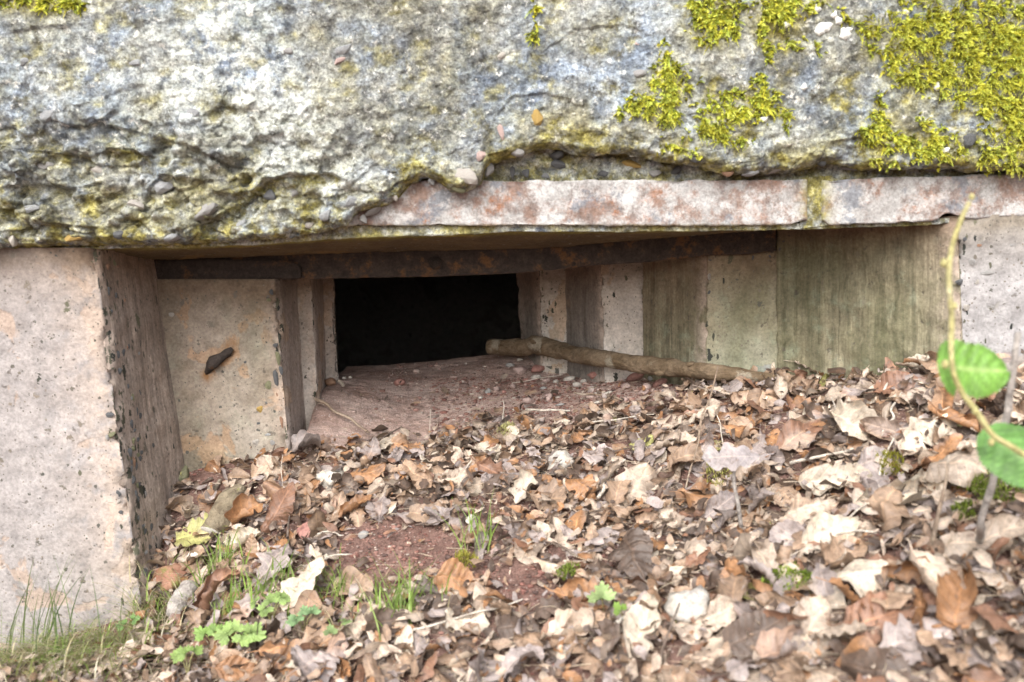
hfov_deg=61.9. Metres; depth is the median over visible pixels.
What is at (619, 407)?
fallen leaf
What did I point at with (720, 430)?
dry stalk
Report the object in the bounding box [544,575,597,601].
fallen leaf
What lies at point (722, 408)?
fallen leaf
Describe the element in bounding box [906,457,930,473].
fallen leaf
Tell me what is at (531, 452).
fallen leaf
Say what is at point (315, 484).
fallen leaf
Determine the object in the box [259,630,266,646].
fallen leaf
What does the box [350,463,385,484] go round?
fallen leaf
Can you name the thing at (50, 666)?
fallen leaf
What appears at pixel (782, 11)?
moss patch
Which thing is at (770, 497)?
fallen leaf
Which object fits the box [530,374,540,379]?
pebble
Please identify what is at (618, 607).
seedling
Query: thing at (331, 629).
seedling
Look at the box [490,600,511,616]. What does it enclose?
fallen leaf
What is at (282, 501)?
fallen leaf
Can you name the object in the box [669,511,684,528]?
fallen leaf
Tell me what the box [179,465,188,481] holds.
stone
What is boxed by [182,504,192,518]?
fallen leaf
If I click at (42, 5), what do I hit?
moss patch
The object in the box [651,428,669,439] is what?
fallen leaf
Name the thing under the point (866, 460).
fallen leaf
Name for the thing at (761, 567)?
fallen leaf
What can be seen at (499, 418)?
fallen leaf
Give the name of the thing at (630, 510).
fallen leaf
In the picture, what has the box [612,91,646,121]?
moss patch
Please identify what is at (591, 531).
fallen leaf
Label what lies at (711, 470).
moss cushion
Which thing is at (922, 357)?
fallen leaf
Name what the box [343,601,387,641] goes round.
fallen leaf
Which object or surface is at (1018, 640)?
fallen leaf
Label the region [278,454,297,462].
fallen leaf
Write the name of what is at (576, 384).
pebble
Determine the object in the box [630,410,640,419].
fallen leaf
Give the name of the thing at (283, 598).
seedling
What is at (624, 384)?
pebble
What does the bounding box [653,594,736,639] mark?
fallen leaf
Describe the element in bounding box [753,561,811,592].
moss cushion
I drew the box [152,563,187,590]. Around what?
fallen leaf
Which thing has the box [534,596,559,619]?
fallen leaf
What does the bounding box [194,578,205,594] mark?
fallen leaf
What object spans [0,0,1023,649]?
concrete bunker
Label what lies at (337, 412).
twig
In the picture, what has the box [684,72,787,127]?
moss patch
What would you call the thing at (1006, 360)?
fallen leaf
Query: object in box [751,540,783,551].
fallen leaf
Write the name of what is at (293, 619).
seedling
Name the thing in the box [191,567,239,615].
fallen leaf
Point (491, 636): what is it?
fallen leaf
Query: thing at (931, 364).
fallen leaf
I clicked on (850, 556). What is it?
fallen leaf
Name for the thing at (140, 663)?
fallen leaf
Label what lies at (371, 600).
grass tuft
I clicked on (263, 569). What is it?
fallen leaf
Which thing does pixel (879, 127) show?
moss patch
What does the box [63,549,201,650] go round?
grass tuft
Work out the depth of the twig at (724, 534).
1.23 m
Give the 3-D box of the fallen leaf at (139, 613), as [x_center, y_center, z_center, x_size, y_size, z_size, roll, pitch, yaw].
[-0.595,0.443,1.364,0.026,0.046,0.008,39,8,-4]
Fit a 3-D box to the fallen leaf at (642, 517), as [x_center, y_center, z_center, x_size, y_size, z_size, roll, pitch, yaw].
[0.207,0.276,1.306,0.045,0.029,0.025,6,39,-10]
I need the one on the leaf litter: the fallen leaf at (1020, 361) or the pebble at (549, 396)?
the fallen leaf at (1020, 361)
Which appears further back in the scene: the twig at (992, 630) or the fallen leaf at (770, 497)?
the fallen leaf at (770, 497)
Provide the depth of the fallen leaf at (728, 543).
1.21 m
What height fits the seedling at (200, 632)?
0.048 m
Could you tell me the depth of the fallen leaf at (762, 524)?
1.21 m
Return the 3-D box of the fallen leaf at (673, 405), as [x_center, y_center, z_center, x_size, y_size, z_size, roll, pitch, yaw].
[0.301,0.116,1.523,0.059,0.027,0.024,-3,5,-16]
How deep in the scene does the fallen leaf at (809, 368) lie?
1.58 m
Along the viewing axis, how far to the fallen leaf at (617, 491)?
1.36 m
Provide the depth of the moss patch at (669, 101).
1.30 m
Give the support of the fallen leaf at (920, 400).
on the leaf litter
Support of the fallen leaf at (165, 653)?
on the leaf litter
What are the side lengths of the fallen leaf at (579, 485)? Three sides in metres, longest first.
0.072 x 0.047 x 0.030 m
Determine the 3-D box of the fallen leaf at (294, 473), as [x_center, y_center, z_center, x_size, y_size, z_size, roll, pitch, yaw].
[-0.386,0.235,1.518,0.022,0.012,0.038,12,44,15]
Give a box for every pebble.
[324,377,335,385]
[358,531,368,538]
[393,378,405,385]
[465,514,475,523]
[490,548,502,558]
[506,363,513,366]
[513,366,526,374]
[522,397,534,403]
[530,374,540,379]
[531,365,544,371]
[545,393,552,400]
[563,376,574,380]
[572,382,581,386]
[587,372,596,378]
[621,383,630,389]
[627,373,643,380]
[638,389,648,394]
[643,383,650,388]
[652,378,666,386]
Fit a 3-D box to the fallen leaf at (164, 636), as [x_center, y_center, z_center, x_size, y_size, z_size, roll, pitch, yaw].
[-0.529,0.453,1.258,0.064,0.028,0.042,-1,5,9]
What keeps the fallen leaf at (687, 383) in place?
on the soil ground
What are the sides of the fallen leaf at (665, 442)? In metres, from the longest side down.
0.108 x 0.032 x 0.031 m
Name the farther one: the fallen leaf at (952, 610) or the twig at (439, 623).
the twig at (439, 623)
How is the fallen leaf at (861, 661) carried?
on the leaf litter
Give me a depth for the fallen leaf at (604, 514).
1.32 m
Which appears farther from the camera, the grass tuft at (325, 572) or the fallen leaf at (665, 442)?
the fallen leaf at (665, 442)
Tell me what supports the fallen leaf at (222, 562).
on the leaf litter
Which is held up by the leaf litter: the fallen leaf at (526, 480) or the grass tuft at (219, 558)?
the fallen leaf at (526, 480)
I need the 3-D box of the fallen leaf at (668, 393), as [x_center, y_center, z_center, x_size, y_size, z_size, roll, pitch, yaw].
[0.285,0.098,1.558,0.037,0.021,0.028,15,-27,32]
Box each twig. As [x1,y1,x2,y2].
[221,576,263,610]
[286,515,290,545]
[314,398,369,433]
[317,531,343,535]
[324,554,349,559]
[378,426,401,440]
[412,598,522,630]
[415,521,444,525]
[512,374,562,382]
[525,408,569,411]
[543,540,577,557]
[573,392,622,399]
[583,621,622,645]
[592,414,653,421]
[596,459,625,498]
[603,446,636,455]
[616,615,624,623]
[713,521,733,540]
[789,448,853,464]
[793,605,848,608]
[795,617,842,626]
[835,529,876,534]
[850,504,866,515]
[878,438,893,486]
[881,392,901,435]
[895,362,934,375]
[973,605,1003,643]
[975,332,1021,543]
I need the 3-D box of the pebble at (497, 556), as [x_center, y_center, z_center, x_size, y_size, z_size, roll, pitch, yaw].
[-0.024,0.325,1.310,0.020,0.015,0.018,-17,29,-18]
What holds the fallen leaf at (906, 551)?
on the leaf litter
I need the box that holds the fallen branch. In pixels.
[486,336,776,382]
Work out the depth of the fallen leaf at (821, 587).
1.05 m
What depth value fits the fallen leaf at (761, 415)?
1.44 m
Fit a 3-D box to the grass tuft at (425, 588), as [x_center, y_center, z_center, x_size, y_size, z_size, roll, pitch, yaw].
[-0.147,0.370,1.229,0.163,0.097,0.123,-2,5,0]
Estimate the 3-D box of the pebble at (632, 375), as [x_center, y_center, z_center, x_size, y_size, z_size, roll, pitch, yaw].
[0.255,0.074,1.764,0.036,0.018,0.024,0,5,20]
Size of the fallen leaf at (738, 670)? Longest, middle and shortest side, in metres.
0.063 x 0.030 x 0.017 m
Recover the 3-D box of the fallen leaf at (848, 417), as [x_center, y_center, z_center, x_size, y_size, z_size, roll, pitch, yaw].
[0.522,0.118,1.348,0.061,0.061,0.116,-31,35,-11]
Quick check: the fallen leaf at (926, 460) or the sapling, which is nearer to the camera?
the sapling
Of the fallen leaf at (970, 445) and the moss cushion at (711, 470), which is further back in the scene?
the moss cushion at (711, 470)
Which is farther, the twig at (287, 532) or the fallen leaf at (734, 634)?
the twig at (287, 532)
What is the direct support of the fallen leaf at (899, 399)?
on the leaf litter
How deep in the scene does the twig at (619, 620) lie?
1.10 m
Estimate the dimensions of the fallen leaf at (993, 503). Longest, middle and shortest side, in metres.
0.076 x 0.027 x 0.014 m
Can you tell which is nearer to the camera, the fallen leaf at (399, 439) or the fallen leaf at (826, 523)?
the fallen leaf at (826, 523)
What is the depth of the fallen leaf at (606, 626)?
1.07 m
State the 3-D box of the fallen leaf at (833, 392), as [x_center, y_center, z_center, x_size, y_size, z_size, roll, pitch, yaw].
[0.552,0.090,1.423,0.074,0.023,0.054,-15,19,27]
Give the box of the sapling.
[937,193,1023,487]
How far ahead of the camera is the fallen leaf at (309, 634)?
1.19 m
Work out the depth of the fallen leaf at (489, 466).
1.49 m
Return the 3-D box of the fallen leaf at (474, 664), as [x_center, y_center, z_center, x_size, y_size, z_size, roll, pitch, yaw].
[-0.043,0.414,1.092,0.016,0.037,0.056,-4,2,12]
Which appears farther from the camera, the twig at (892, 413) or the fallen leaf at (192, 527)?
the fallen leaf at (192, 527)
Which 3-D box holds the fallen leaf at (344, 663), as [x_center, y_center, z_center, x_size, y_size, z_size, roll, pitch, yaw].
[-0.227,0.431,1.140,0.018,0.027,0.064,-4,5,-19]
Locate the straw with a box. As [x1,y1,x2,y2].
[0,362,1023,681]
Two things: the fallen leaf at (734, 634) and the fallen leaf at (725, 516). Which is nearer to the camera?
the fallen leaf at (734, 634)
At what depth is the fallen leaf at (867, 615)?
1.00 m
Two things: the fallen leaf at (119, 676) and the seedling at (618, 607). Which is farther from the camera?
the fallen leaf at (119, 676)
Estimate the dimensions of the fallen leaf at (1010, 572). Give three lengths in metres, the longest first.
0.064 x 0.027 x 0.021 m
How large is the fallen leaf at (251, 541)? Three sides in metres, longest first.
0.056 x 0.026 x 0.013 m
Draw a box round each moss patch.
[0,0,89,20]
[524,0,545,46]
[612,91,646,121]
[629,37,704,137]
[657,105,755,159]
[683,0,754,54]
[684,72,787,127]
[748,0,830,69]
[776,108,795,136]
[777,6,1023,176]
[852,0,1023,176]
[854,89,902,152]
[865,112,960,171]
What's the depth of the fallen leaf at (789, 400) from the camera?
1.44 m
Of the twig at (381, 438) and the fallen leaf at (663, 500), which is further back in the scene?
the twig at (381, 438)
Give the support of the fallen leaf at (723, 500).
on the leaf litter
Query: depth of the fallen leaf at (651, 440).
1.48 m
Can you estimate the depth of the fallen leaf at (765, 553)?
1.14 m
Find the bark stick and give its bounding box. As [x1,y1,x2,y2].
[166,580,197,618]
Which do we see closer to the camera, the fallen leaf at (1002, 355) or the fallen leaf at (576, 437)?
the fallen leaf at (1002, 355)
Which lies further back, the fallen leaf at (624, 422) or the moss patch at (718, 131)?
the fallen leaf at (624, 422)
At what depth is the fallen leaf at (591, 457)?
1.48 m
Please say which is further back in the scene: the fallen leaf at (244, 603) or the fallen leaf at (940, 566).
the fallen leaf at (244, 603)
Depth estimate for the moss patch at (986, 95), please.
1.29 m
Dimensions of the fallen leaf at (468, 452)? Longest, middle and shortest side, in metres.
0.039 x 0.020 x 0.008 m
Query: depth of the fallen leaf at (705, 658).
1.00 m
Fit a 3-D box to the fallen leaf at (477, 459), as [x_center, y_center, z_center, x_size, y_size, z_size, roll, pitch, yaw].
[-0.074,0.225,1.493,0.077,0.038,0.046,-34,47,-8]
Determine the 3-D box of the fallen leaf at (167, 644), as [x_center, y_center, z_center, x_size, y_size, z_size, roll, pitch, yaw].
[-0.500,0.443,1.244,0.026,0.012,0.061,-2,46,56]
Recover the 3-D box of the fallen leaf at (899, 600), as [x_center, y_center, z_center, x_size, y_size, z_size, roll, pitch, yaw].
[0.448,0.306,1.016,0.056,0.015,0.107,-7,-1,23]
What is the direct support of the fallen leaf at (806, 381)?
on the leaf litter
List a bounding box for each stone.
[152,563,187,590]
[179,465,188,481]
[296,522,310,539]
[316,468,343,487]
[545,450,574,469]
[664,585,709,622]
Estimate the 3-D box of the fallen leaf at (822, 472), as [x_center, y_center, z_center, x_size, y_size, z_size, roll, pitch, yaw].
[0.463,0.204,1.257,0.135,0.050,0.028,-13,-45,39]
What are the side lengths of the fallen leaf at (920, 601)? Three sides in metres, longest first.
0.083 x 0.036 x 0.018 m
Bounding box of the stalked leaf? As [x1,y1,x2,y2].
[702,442,773,530]
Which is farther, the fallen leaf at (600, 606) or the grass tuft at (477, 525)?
the grass tuft at (477, 525)
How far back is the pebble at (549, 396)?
1.75 m
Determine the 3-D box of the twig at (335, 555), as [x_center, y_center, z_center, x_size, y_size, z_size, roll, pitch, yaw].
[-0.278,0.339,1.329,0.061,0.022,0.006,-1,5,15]
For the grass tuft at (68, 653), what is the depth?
1.27 m
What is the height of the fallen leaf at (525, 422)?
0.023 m
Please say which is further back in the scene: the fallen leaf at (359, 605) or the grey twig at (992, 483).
the fallen leaf at (359, 605)
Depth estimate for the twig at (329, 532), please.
1.38 m
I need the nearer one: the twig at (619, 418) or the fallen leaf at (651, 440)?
the fallen leaf at (651, 440)
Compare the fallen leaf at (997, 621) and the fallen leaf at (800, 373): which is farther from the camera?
the fallen leaf at (800, 373)
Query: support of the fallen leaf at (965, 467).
on the leaf litter
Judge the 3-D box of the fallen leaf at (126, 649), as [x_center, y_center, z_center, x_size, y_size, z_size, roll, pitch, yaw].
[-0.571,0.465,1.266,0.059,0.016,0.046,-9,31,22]
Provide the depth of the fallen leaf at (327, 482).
1.50 m
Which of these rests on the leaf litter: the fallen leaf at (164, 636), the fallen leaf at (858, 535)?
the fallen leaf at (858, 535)
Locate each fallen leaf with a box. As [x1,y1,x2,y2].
[38,659,63,676]
[76,657,120,674]
[109,670,121,681]
[117,639,137,659]
[125,634,179,657]
[126,658,145,672]
[129,607,147,625]
[136,623,159,628]
[150,670,175,681]
[154,625,183,660]
[157,649,175,659]
[171,481,193,489]
[173,513,214,546]
[176,607,217,640]
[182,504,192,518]
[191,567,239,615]
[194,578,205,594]
[196,664,211,679]
[200,483,245,535]
[202,655,255,681]
[213,526,260,554]
[216,560,230,568]
[218,593,265,620]
[224,493,262,529]
[243,567,256,577]
[244,533,259,563]
[247,638,291,672]
[252,544,294,592]
[255,494,266,501]
[256,482,295,539]
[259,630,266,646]
[261,455,273,469]
[263,480,295,501]
[266,537,287,549]
[268,623,343,661]
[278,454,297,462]
[279,555,324,610]
[285,630,348,681]
[288,467,299,479]
[290,430,334,453]
[292,549,304,556]
[295,479,320,496]
[320,490,335,501]
[326,489,346,522]
[336,656,351,678]
[338,493,371,517]
[338,566,373,598]
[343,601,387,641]
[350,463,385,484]
[350,602,378,618]
[359,437,381,459]
[362,647,384,681]
[364,607,408,634]
[373,493,391,523]
[379,432,398,448]
[388,586,411,600]
[389,465,402,472]
[390,445,403,463]
[391,433,423,453]
[393,624,413,665]
[399,459,432,490]
[402,607,426,621]
[409,448,424,456]
[413,591,460,621]
[420,460,437,465]
[427,557,476,595]
[428,466,468,490]
[445,607,489,632]
[449,454,488,477]
[457,536,473,544]
[460,595,470,604]
[463,449,471,459]
[469,647,488,681]
[470,455,502,473]
[473,595,513,609]
[478,412,487,418]
[478,472,492,482]
[478,630,496,647]
[487,612,540,644]
[489,416,501,428]
[489,444,501,458]
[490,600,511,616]
[499,412,509,425]
[501,643,545,680]
[506,426,518,435]
[506,523,520,530]
[509,469,537,503]
[513,632,544,647]
[521,418,530,429]
[522,478,566,512]
[524,520,550,544]
[525,556,561,572]
[525,608,609,643]
[526,447,540,457]
[526,508,546,519]
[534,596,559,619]
[541,474,562,486]
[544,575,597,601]
[549,511,566,533]
[557,502,563,512]
[559,670,582,681]
[560,525,576,540]
[565,474,596,501]
[571,432,588,442]
[573,417,594,429]
[580,443,614,465]
[582,495,607,509]
[585,522,598,546]
[586,601,605,610]
[588,459,622,491]
[588,558,617,570]
[596,618,628,661]
[599,402,629,414]
[600,508,609,524]
[602,413,613,426]
[605,478,631,505]
[605,505,638,525]
[606,456,627,466]
[608,527,652,581]
[614,462,657,507]
[622,420,627,427]
[623,585,660,668]
[629,434,653,450]
[630,399,640,407]
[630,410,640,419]
[631,511,658,525]
[632,573,661,612]
[636,410,646,421]
[644,429,697,453]
[650,537,664,549]
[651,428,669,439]
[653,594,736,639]
[655,404,666,411]
[658,388,675,397]
[662,498,677,505]
[666,441,702,472]
[669,398,691,411]
[669,491,714,510]
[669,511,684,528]
[683,378,695,388]
[683,537,709,558]
[685,547,710,566]
[686,398,721,421]
[689,647,733,671]
[698,490,738,520]
[707,380,716,386]
[707,537,738,559]
[710,483,721,494]
[711,508,737,532]
[717,422,746,437]
[717,573,748,624]
[719,405,731,418]
[722,608,787,660]
[724,555,749,575]
[725,658,766,681]
[731,389,778,408]
[731,533,777,568]
[734,375,746,386]
[736,462,762,485]
[737,555,777,585]
[748,485,772,506]
[748,625,813,660]
[750,530,761,539]
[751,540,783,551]
[752,591,798,608]
[753,412,766,426]
[755,647,807,681]
[759,521,806,528]
[762,444,784,467]
[763,609,807,627]
[765,418,823,457]
[769,519,804,559]
[772,365,804,389]
[773,373,787,398]
[773,476,796,490]
[773,486,797,506]
[774,493,839,524]
[778,552,801,583]
[783,360,818,373]
[783,595,840,665]
[784,463,872,495]
[786,395,794,410]
[789,369,807,378]
[790,511,858,555]
[797,378,816,389]
[801,400,822,419]
[806,388,826,397]
[808,559,836,596]
[808,619,880,638]
[816,373,838,379]
[816,577,872,612]
[822,396,876,440]
[822,532,867,567]
[823,385,865,401]
[827,591,916,643]
[828,559,889,605]
[834,445,846,459]
[840,529,862,550]
[841,386,875,397]
[841,645,910,679]
[848,482,869,511]
[854,445,894,475]
[859,471,889,490]
[860,367,868,378]
[860,416,902,440]
[865,468,943,505]
[865,484,911,539]
[865,590,913,612]
[867,370,914,393]
[879,613,952,665]
[881,389,907,404]
[882,556,930,584]
[890,406,956,451]
[899,543,920,554]
[905,538,972,607]
[906,354,929,371]
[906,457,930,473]
[907,587,927,627]
[909,627,971,675]
[911,449,1005,491]
[916,351,938,373]
[916,394,927,408]
[918,433,962,471]
[927,380,953,413]
[928,399,983,432]
[930,489,970,512]
[936,560,977,639]
[939,529,1012,557]
[942,554,1015,590]
[952,499,1013,513]
[956,440,976,455]
[958,598,1018,634]
[966,675,986,681]
[974,513,1023,549]
[989,391,1005,414]
[996,566,1023,575]
[997,353,1010,357]
[999,584,1023,602]
[1001,357,1010,366]
[1006,354,1023,372]
[1006,632,1023,649]
[1011,400,1023,424]
[1014,395,1023,404]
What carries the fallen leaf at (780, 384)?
on the leaf litter
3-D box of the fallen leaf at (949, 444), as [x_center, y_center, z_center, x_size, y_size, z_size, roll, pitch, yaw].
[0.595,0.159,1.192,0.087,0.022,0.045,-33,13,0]
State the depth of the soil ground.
1.34 m
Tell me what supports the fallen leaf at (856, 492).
on the leaf litter
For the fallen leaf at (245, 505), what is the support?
on the leaf litter
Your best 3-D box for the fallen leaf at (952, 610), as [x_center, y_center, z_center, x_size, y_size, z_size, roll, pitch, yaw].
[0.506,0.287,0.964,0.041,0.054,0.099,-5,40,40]
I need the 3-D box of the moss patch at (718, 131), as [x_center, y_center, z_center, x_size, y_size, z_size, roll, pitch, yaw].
[0.298,-0.317,1.302,0.152,0.084,0.027,-2,5,0]
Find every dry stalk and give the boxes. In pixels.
[660,602,679,662]
[685,440,698,487]
[697,366,717,444]
[717,416,722,444]
[931,455,949,544]
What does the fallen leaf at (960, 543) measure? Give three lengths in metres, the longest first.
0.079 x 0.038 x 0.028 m
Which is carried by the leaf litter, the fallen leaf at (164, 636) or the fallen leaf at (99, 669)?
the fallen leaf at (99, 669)
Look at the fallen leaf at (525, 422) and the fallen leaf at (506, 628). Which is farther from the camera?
the fallen leaf at (525, 422)
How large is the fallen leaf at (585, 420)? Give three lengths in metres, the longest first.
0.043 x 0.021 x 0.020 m
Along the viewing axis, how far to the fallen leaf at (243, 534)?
1.41 m
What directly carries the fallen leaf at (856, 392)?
on the soil ground
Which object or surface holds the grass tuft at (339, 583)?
on the soil ground
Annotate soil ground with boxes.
[1,370,1023,681]
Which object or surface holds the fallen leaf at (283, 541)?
on the leaf litter
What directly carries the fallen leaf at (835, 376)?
on the leaf litter
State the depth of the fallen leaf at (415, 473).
1.48 m
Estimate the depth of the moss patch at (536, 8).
1.29 m
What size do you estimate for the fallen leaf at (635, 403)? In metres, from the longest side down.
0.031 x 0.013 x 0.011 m
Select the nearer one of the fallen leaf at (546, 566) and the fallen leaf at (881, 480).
the fallen leaf at (881, 480)
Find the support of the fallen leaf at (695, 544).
on the leaf litter
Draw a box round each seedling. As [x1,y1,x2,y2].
[115,613,140,636]
[170,645,203,674]
[193,620,230,641]
[212,619,266,647]
[250,590,290,619]
[285,604,321,630]
[323,618,352,635]
[586,581,615,611]
[613,601,626,620]
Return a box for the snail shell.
[187,552,197,559]
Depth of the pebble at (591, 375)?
1.81 m
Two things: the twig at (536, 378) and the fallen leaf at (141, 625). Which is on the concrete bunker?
the twig at (536, 378)
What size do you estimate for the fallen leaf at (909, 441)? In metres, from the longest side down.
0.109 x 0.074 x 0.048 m
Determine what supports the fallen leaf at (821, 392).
on the leaf litter
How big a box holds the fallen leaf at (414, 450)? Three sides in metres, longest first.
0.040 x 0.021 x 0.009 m
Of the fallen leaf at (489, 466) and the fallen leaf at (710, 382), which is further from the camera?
the fallen leaf at (710, 382)
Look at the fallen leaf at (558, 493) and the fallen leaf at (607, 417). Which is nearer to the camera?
the fallen leaf at (558, 493)
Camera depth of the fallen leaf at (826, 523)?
1.16 m
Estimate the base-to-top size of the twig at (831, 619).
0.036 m
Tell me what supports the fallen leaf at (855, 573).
on the leaf litter
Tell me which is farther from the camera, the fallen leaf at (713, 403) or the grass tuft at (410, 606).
the fallen leaf at (713, 403)
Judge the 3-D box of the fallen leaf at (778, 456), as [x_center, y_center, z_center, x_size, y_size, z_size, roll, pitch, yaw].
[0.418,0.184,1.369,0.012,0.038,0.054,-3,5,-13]
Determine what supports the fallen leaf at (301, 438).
on the leaf litter
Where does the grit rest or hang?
on the concrete bunker
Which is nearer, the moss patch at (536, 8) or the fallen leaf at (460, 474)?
the moss patch at (536, 8)
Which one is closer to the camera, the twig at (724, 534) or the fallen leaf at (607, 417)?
the twig at (724, 534)
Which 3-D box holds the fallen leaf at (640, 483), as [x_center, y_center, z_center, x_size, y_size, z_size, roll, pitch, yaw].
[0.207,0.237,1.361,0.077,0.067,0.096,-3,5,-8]
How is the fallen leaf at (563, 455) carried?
on the soil ground
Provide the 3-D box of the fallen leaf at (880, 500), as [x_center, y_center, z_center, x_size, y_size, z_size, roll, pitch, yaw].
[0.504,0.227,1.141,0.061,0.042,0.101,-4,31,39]
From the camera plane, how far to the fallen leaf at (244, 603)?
1.29 m
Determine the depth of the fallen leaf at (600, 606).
1.14 m
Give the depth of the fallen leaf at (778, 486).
1.31 m
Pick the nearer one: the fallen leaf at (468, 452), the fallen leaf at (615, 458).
the fallen leaf at (615, 458)
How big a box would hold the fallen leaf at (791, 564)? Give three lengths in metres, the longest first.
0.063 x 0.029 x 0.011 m
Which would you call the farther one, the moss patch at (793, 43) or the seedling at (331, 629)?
the moss patch at (793, 43)
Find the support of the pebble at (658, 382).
on the concrete bunker
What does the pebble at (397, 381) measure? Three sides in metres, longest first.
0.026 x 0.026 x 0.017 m
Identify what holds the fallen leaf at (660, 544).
on the leaf litter
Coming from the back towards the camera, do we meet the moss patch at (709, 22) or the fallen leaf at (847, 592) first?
the moss patch at (709, 22)
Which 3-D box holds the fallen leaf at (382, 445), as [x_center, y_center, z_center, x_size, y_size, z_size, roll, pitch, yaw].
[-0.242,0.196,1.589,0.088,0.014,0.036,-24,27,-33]
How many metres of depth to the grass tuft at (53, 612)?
1.32 m
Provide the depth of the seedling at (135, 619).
1.35 m
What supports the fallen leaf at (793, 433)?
on the leaf litter
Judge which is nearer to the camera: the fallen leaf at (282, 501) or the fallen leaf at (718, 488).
the fallen leaf at (718, 488)
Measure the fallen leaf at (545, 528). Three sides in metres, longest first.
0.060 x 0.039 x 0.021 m
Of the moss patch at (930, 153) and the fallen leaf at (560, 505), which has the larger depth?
the fallen leaf at (560, 505)
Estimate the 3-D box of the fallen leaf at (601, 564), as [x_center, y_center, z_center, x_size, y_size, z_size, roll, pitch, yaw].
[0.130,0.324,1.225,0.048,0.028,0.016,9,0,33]
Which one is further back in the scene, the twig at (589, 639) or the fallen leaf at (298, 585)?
the fallen leaf at (298, 585)
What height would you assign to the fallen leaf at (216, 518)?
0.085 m
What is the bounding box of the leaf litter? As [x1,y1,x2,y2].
[0,363,1023,681]
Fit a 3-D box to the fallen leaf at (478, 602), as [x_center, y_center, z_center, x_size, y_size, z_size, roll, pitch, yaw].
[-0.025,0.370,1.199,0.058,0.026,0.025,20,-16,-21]
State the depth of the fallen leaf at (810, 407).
1.42 m
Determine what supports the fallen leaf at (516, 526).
on the soil ground
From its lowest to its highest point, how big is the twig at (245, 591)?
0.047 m
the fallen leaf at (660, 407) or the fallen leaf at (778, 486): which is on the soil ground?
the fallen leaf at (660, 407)
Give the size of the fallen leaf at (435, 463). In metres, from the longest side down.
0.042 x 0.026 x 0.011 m
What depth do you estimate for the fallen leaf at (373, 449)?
1.56 m
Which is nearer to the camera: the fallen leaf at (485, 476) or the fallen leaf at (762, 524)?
the fallen leaf at (762, 524)
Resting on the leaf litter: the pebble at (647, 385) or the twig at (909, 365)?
the twig at (909, 365)
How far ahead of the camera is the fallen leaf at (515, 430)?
1.60 m
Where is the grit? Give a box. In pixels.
[351,363,1006,420]
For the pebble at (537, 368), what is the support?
on the concrete bunker
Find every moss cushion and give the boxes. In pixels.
[455,549,478,573]
[496,421,515,435]
[553,560,579,580]
[703,463,732,486]
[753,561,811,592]
[875,449,903,477]
[950,498,976,520]
[952,466,1023,504]
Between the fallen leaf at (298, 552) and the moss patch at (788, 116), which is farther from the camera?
the fallen leaf at (298, 552)
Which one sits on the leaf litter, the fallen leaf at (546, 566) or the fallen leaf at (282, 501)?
the fallen leaf at (546, 566)
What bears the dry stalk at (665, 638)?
on the soil ground
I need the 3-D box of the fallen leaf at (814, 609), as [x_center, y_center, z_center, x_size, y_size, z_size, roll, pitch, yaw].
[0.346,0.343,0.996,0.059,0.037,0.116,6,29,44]
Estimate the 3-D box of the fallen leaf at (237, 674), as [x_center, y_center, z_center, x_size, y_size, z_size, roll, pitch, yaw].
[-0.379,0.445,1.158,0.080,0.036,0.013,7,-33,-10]
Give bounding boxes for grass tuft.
[0,539,288,681]
[1,556,124,669]
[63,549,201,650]
[76,584,277,681]
[158,534,247,609]
[189,520,253,583]
[208,536,309,632]
[209,557,265,623]
[282,556,390,628]
[286,567,416,641]
[294,546,340,595]
[358,547,439,640]
[364,563,459,626]
[432,489,503,556]
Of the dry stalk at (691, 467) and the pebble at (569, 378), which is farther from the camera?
the pebble at (569, 378)
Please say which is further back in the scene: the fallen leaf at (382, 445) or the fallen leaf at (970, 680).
the fallen leaf at (382, 445)
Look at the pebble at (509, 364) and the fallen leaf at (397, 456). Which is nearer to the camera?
the fallen leaf at (397, 456)
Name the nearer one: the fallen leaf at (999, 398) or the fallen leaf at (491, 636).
the fallen leaf at (491, 636)
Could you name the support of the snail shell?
on the leaf litter
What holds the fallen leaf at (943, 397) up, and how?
on the soil ground
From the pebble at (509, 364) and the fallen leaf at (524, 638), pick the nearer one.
the fallen leaf at (524, 638)
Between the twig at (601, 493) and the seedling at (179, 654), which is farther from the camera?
the twig at (601, 493)
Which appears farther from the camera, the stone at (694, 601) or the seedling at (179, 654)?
the seedling at (179, 654)
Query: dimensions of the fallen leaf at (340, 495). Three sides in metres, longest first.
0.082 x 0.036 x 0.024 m
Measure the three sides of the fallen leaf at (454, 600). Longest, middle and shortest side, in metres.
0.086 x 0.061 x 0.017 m
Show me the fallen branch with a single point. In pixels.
(559, 350)
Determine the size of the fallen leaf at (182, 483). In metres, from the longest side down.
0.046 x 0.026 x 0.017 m
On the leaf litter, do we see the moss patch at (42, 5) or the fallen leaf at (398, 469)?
the fallen leaf at (398, 469)
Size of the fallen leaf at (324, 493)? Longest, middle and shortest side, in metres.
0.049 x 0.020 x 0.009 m

